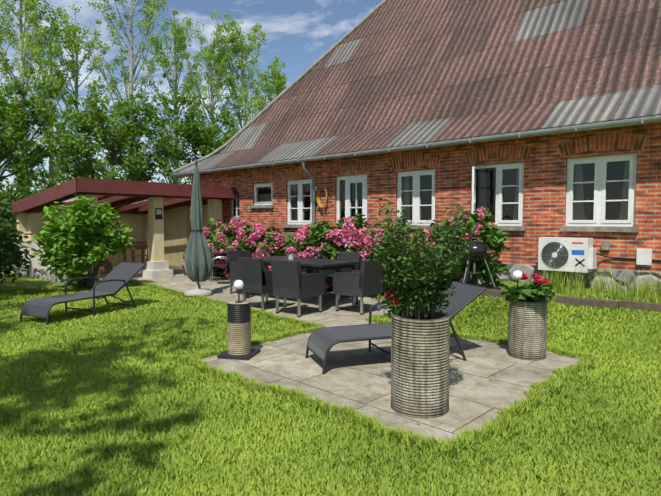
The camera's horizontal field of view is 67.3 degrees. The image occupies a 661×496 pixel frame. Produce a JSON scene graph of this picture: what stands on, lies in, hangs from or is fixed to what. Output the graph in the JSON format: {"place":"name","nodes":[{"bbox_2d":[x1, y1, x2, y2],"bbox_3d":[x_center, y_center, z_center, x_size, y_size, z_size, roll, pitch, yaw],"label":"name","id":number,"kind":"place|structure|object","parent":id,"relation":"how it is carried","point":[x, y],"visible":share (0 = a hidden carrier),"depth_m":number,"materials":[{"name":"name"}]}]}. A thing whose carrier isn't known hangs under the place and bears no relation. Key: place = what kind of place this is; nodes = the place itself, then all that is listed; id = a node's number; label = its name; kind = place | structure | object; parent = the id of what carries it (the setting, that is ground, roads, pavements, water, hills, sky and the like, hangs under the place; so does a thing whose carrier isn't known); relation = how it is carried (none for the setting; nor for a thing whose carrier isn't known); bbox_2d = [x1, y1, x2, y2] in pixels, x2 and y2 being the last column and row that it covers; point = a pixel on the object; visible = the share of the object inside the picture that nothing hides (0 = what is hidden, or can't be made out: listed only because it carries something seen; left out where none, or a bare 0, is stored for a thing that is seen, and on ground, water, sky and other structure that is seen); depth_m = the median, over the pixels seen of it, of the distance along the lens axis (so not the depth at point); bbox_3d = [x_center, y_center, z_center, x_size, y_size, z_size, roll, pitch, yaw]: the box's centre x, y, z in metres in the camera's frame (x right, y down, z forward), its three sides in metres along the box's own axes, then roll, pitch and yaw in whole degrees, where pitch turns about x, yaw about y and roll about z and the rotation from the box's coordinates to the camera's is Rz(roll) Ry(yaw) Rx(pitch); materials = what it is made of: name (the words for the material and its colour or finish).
{"place":"outdoors","nodes":[
{"label":"outdoors","id":0,"kind":"place"},
{"bbox_2d":[0,0,382,200],"label":"sky","id":1,"kind":"structure","parent":0,"point":[299,32],"materials":[{"name":"blue"}]},
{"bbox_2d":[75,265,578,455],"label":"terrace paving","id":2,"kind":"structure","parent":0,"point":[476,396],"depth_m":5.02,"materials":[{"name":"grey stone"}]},
{"bbox_2d":[99,259,112,277],"bbox_3d":[-5.991,0.542,13.041,0.540,0.480,0.540,3,4,42],"label":"glazed pot","id":3,"kind":"object","parent":2,"relation":"on","point":[106,267],"visible":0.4,"depth_m":12.88,"materials":[{"name":"brown ceramic"}]},
{"bbox_2d":[11,177,235,284],"bbox_3d":[-6.010,-0.523,14.496,4.750,2.490,4.458,3,4,42],"label":"pergola","id":4,"kind":"object","parent":2,"relation":"on","point":[157,218],"visible":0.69,"depth_m":13.74,"materials":[{"name":"beige paint"}]},
{"bbox_2d":[124,237,148,262],"bbox_3d":[-6.178,0.129,15.952,0.700,0.990,0.700,3,4,42],"label":"chair","id":5,"kind":"object","parent":2,"relation":"on","point":[142,253],"visible":0.25,"depth_m":15.91,"materials":[{"name":"brown wood"}]},
{"bbox_2d":[131,241,147,261],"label":"chair","id":6,"kind":"object","parent":2,"relation":"on","point":[141,245],"visible":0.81,"depth_m":14.84,"materials":[{"name":"brown wood"}]},
{"bbox_2d":[182,252,186,274],"bbox_3d":[-3.949,0.397,13.750,0.412,0.693,0.351,3,4,42],"label":"terracotta pot","id":7,"kind":"object","parent":2,"relation":"on","point":[183,266],"visible":0.1,"depth_m":13.65,"materials":[{"name":"orange ceramic"}]},
{"bbox_2d":[184,159,212,296],"bbox_3d":[-2.642,-0.409,9.889,0.581,2.720,0.565,3,4,42],"label":"closed parasol","id":8,"kind":"object","parent":2,"relation":"on","point":[198,259],"visible":0.98,"depth_m":9.80,"materials":[{"name":"fabric"}]},
{"bbox_2d":[210,252,224,281],"bbox_3d":[-2.944,0.472,12.309,0.660,0.701,0.660,3,4,42],"label":"bistro table","id":9,"kind":"object","parent":2,"relation":"on","point":[213,253],"visible":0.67,"depth_m":12.26,"materials":[{"name":"metal"}]},
{"bbox_2d":[210,248,233,284],"bbox_3d":[-2.556,0.428,11.728,0.542,0.852,0.459,0,3,-8],"label":"bistro chair","id":10,"kind":"object","parent":2,"relation":"on","point":[220,265],"visible":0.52,"depth_m":11.61,"materials":[{"name":"silver metal"}]},
{"bbox_2d":[217,280,260,359],"bbox_3d":[-1.012,0.770,5.498,0.360,0.840,0.360,1,3,13],"label":"garden lamp post","id":11,"kind":"object","parent":2,"relation":"on","point":[239,329],"visible":1,"depth_m":5.40,"materials":[{"name":"wicker"}]},
{"bbox_2d":[226,250,268,293],"bbox_3d":[-1.705,0.502,10.180,0.650,0.870,0.580,3,4,42],"label":"rattan chair","id":12,"kind":"object","parent":2,"relation":"on","point":[232,265],"visible":0.38,"depth_m":10.13,"materials":[{"name":"black wicker"}]},
{"bbox_2d":[238,257,286,309],"bbox_3d":[-1.153,0.590,8.547,0.580,0.870,0.650,3,4,42],"label":"rattan chair","id":13,"kind":"object","parent":2,"relation":"on","point":[255,275],"visible":0.62,"depth_m":8.28,"materials":[{"name":"black wicker"}]},
{"bbox_2d":[270,260,323,316],"bbox_3d":[-0.529,0.619,8.013,0.606,0.870,0.673,3,4,42],"label":"rattan chair","id":14,"kind":"object","parent":2,"relation":"on","point":[290,279],"visible":1,"depth_m":7.79,"materials":[{"name":"black wicker"}]},
{"bbox_2d":[246,256,358,311],"bbox_3d":[-0.598,0.605,9.194,2.120,0.770,0.950,3,4,42],"label":"dining table","id":15,"kind":"object","parent":2,"relation":"on","point":[322,265],"visible":0.44,"depth_m":8.61,"materials":[{"name":"metal"}]},
{"bbox_2d":[284,246,296,258],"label":"potted flowers","id":16,"kind":"object","parent":15,"relation":"on","point":[291,254],"visible":1,"depth_m":9.31,"materials":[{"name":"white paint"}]},
{"bbox_2d":[118,282,503,424],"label":"fallen leaves","id":17,"kind":"object","parent":2,"relation":"on","point":[330,371],"visible":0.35,"depth_m":4.89,"materials":[{"name":"brown plant"}]},
{"bbox_2d":[301,250,329,293],"bbox_3d":[-0.430,0.502,10.169,0.580,0.870,0.650,3,4,42],"label":"rattan chair","id":18,"kind":"object","parent":2,"relation":"on","point":[317,256],"visible":0.04,"depth_m":10.22,"materials":[{"name":"wicker"}]},
{"bbox_2d":[317,252,361,300],"bbox_3d":[0.179,0.531,9.648,0.580,0.870,0.650,3,4,45],"label":"rattan chair","id":19,"kind":"object","parent":2,"relation":"on","point":[349,256],"visible":0.19,"depth_m":9.65,"materials":[{"name":"black wicker"}]},
{"bbox_2d":[333,258,384,314],"bbox_3d":[0.474,0.609,8.194,0.650,0.870,0.580,3,4,39],"label":"rattan chair","id":20,"kind":"object","parent":2,"relation":"on","point":[364,281],"visible":1,"depth_m":7.98,"materials":[{"name":"black wicker"}]},
{"bbox_2d":[305,281,486,373],"bbox_3d":[0.711,0.814,5.390,1.871,0.776,0.700,-1,3,-19],"label":"sun lounger","id":21,"kind":"object","parent":2,"relation":"on","point":[322,341],"depth_m":5.30,"materials":[{"name":"fabric"}]},
{"bbox_2d":[362,198,474,418],"bbox_3d":[0.692,0.435,3.968,0.808,1.675,0.890,3,4,42],"label":"potted plant","id":22,"kind":"object","parent":2,"relation":"on","point":[420,348],"visible":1,"depth_m":3.79,"materials":[{"name":"green plant"}]},
{"bbox_2d":[500,270,559,359],"bbox_3d":[2.182,0.719,5.484,0.640,0.945,0.603,3,4,42],"label":"potted plant","id":23,"kind":"object","parent":2,"relation":"on","point":[527,330],"visible":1,"depth_m":5.33,"materials":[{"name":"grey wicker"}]},
{"bbox_2d":[0,228,660,495],"bbox_3d":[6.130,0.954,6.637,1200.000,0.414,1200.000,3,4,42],"label":"lawn ground","id":24,"kind":"structure","parent":0,"point":[23,281],"depth_m":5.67,"materials":[{"name":"green plant"}]},
{"bbox_2d":[0,202,16,231],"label":"hedge leaves","id":25,"kind":"object","parent":24,"relation":"on","point":[14,216],"visible":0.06,"depth_m":17.59,"materials":[{"name":"green plant"}]},
{"bbox_2d":[0,3,19,174],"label":"poplar tree","id":26,"kind":"object","parent":24,"relation":"on","point":[9,42],"visible":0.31,"depth_m":25.40,"materials":[{"name":"green plant"}]},
{"bbox_2d":[0,198,40,283],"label":"wild shrub","id":27,"kind":"object","parent":24,"relation":"on","point":[11,251],"visible":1,"depth_m":10.03,"materials":[{"name":"green plant"}]},
{"bbox_2d":[0,0,69,191],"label":"poplar tree","id":28,"kind":"object","parent":24,"relation":"on","point":[30,40],"visible":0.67,"depth_m":23.04,"materials":[{"name":"green plant"}]},
{"bbox_2d":[1,170,76,238],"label":"hedge leaves","id":29,"kind":"object","parent":24,"relation":"on","point":[52,183],"visible":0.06,"depth_m":18.32,"materials":[{"name":"green plant"}]},
{"bbox_2d":[0,72,79,225],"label":"understory tree","id":30,"kind":"object","parent":24,"relation":"on","point":[14,117],"visible":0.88,"depth_m":19.94,"materials":[{"name":"green plant"}]},
{"bbox_2d":[10,12,89,189],"bbox_3d":[-16.387,-6.776,29.215,4.352,13.395,4.419,3,4,42],"label":"poplar tree","id":31,"kind":"object","parent":24,"relation":"on","point":[51,174],"visible":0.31,"depth_m":28.61,"materials":[{"name":"green plant"}]},
{"bbox_2d":[29,3,117,185],"bbox_3d":[-13.379,-6.258,26.248,4.098,12.685,4.220,3,4,42],"label":"poplar tree","id":32,"kind":"object","parent":24,"relation":"on","point":[71,46],"visible":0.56,"depth_m":25.82,"materials":[{"name":"green plant"}]},
{"bbox_2d":[20,262,145,325],"bbox_3d":[-3.927,0.689,8.059,0.700,0.776,1.871,2,3,26],"label":"sun lounger","id":33,"kind":"object","parent":24,"relation":"on","point":[117,278],"depth_m":8.11,"materials":[{"name":"fabric"}]},
{"bbox_2d":[31,194,135,289],"bbox_3d":[-5.536,-0.123,11.095,2.015,2.090,1.996,3,4,42],"label":"laurel bush","id":34,"kind":"object","parent":24,"relation":"on","point":[64,255],"visible":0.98,"depth_m":10.62,"materials":[{"name":"green plant"}]},
{"bbox_2d":[31,87,176,182],"bbox_3d":[-9.784,-3.344,21.782,5.816,7.362,5.904,-1,3,-17],"label":"understory tree","id":35,"kind":"object","parent":24,"relation":"on","point":[116,142],"visible":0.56,"depth_m":21.35,"materials":[{"name":"green plant"}]},
{"bbox_2d":[71,0,172,174],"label":"poplar tree","id":36,"kind":"object","parent":24,"relation":"on","point":[145,23],"visible":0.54,"depth_m":25.04,"materials":[{"name":"green plant"}]},
{"bbox_2d":[141,9,213,183],"bbox_3d":[-8.860,-6.841,29.250,4.096,13.523,4.300,3,4,42],"label":"poplar tree","id":37,"kind":"object","parent":24,"relation":"on","point":[179,35],"visible":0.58,"depth_m":28.70,"materials":[{"name":"green plant"}]},
{"bbox_2d":[177,179,191,233],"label":"hedge leaves","id":38,"kind":"object","parent":24,"relation":"on","point":[190,212],"depth_m":22.84,"materials":[{"name":"green plant"}]},
{"bbox_2d":[147,91,238,223],"bbox_3d":[-6.632,-3.624,25.756,4.957,7.484,6.348,-2,4,-35],"label":"understory tree","id":39,"kind":"object","parent":24,"relation":"on","point":[202,140],"visible":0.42,"depth_m":24.11,"materials":[{"name":"green plant"}]},
{"bbox_2d":[174,19,253,158],"bbox_3d":[-6.638,-6.147,27.379,3.950,12.343,3.974,3,4,42],"label":"poplar tree","id":40,"kind":"object","parent":24,"relation":"on","point":[209,56],"visible":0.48,"depth_m":26.70,"materials":[{"name":"green plant"}]},
{"bbox_2d":[202,217,227,276],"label":"hydrangea bush","id":41,"kind":"object","parent":24,"relation":"on","point":[210,230],"visible":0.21,"depth_m":13.51,"materials":[{"name":"pink plant"}]},
{"bbox_2d":[210,218,260,275],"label":"hydrangea bush","id":42,"kind":"object","parent":24,"relation":"on","point":[225,238],"visible":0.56,"depth_m":12.85,"materials":[{"name":"pink plant"}]},
{"bbox_2d":[210,10,280,132],"bbox_3d":[-4.618,-6.236,26.696,3.941,12.589,3.713,0,3,5],"label":"poplar tree","id":43,"kind":"object","parent":24,"relation":"on","point":[241,48],"visible":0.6,"depth_m":26.25,"materials":[{"name":"green plant"}]},
{"bbox_2d":[231,223,284,257],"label":"hydrangea bush","id":44,"kind":"object","parent":24,"relation":"on","point":[248,236],"visible":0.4,"depth_m":12.10,"materials":[{"name":"pink plant"}]},
{"bbox_2d":[247,58,286,113],"bbox_3d":[-3.490,-5.757,30.562,3.715,11.218,3.723,0,3,-4],"label":"poplar tree","id":45,"kind":"object","parent":24,"relation":"on","point":[279,87],"visible":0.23,"depth_m":29.82,"materials":[{"name":"green plant"}]},
{"bbox_2d":[253,228,299,269],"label":"hydrangea bush","id":46,"kind":"object","parent":24,"relation":"on","point":[274,243],"visible":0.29,"depth_m":11.43,"materials":[{"name":"pink plant"}]},
{"bbox_2d":[282,221,344,271],"bbox_3d":[-0.337,0.155,11.020,1.586,1.542,1.486,1,3,24],"label":"hydrangea bush","id":47,"kind":"object","parent":24,"relation":"on","point":[309,237],"visible":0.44,"depth_m":10.69,"materials":[{"name":"pink plant"}]},
{"bbox_2d":[317,213,385,288],"bbox_3d":[0.477,0.100,10.396,1.783,1.721,1.533,3,4,42],"label":"hydrangea bush","id":48,"kind":"object","parent":24,"relation":"on","point":[341,233],"visible":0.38,"depth_m":10.11,"materials":[{"name":"pink plant"}]},
{"bbox_2d":[129,279,599,458],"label":"lawn edge grass","id":49,"kind":"structure","parent":24,"relation":"on","point":[505,419],"depth_m":4.25,"materials":[{"name":"green plant"}]},
{"bbox_2d":[357,221,421,294],"bbox_3d":[1.228,0.210,9.840,1.715,1.556,1.498,3,4,42],"label":"hydrangea bush","id":50,"kind":"object","parent":24,"relation":"on","point":[373,230],"visible":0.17,"depth_m":9.71,"materials":[{"name":"pink plant"}]},
{"bbox_2d":[391,226,465,300],"bbox_3d":[1.894,0.296,9.325,1.633,1.474,1.498,3,4,42],"label":"hydrangea bush","id":51,"kind":"object","parent":24,"relation":"on","point":[458,279],"visible":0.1,"depth_m":9.09,"materials":[{"name":"pink plant"}]},
{"bbox_2d":[436,207,510,286],"bbox_3d":[2.416,-0.013,8.502,1.291,1.391,1.283,1,3,23],"label":"hydrangea bush","id":52,"kind":"object","parent":24,"relation":"on","point":[481,225],"visible":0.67,"depth_m":8.16,"materials":[{"name":"green plant"}]},
{"bbox_2d":[459,238,500,289],"bbox_3d":[2.309,0.292,7.916,0.719,0.910,0.624,3,4,42],"label":"kettle barbecue","id":53,"kind":"object","parent":24,"relation":"on","point":[482,251],"visible":0.79,"depth_m":7.80,"materials":[{"name":"black metal"}]},
{"bbox_2d":[479,289,660,312],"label":"timber edging","id":54,"kind":"object","parent":24,"relation":"on","point":[600,303],"visible":0.32,"depth_m":6.74,"materials":[{"name":"brown wood"}]},
{"bbox_2d":[526,262,660,302],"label":"grass bank weeds","id":55,"kind":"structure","parent":24,"relation":"on","point":[640,293],"depth_m":7.35,"materials":[{"name":"green plant"}]},
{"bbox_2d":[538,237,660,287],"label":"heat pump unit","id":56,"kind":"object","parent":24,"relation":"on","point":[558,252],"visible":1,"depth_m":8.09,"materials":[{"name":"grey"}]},
{"bbox_2d":[192,122,660,293],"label":"house walls","id":57,"kind":"structure","parent":0,"point":[550,185],"depth_m":9.11,"materials":[{"name":"red brick"}]},
{"bbox_2d":[296,185,326,238],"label":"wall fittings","id":58,"kind":"object","parent":57,"relation":"attached to","point":[320,188],"depth_m":12.13,"materials":[{"name":"orange"}]},
{"bbox_2d":[171,0,660,224],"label":"house roof","id":59,"kind":"structure","parent":57,"relation":"on","point":[388,76],"depth_m":11.21,"materials":[{"name":"brown metal"}]},
{"bbox_2d":[427,205,620,219],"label":"windowsill plants","id":60,"kind":"object","parent":57,"relation":"attached to","point":[505,211],"depth_m":9.37,"materials":[{"name":"green plant"}]}
]}

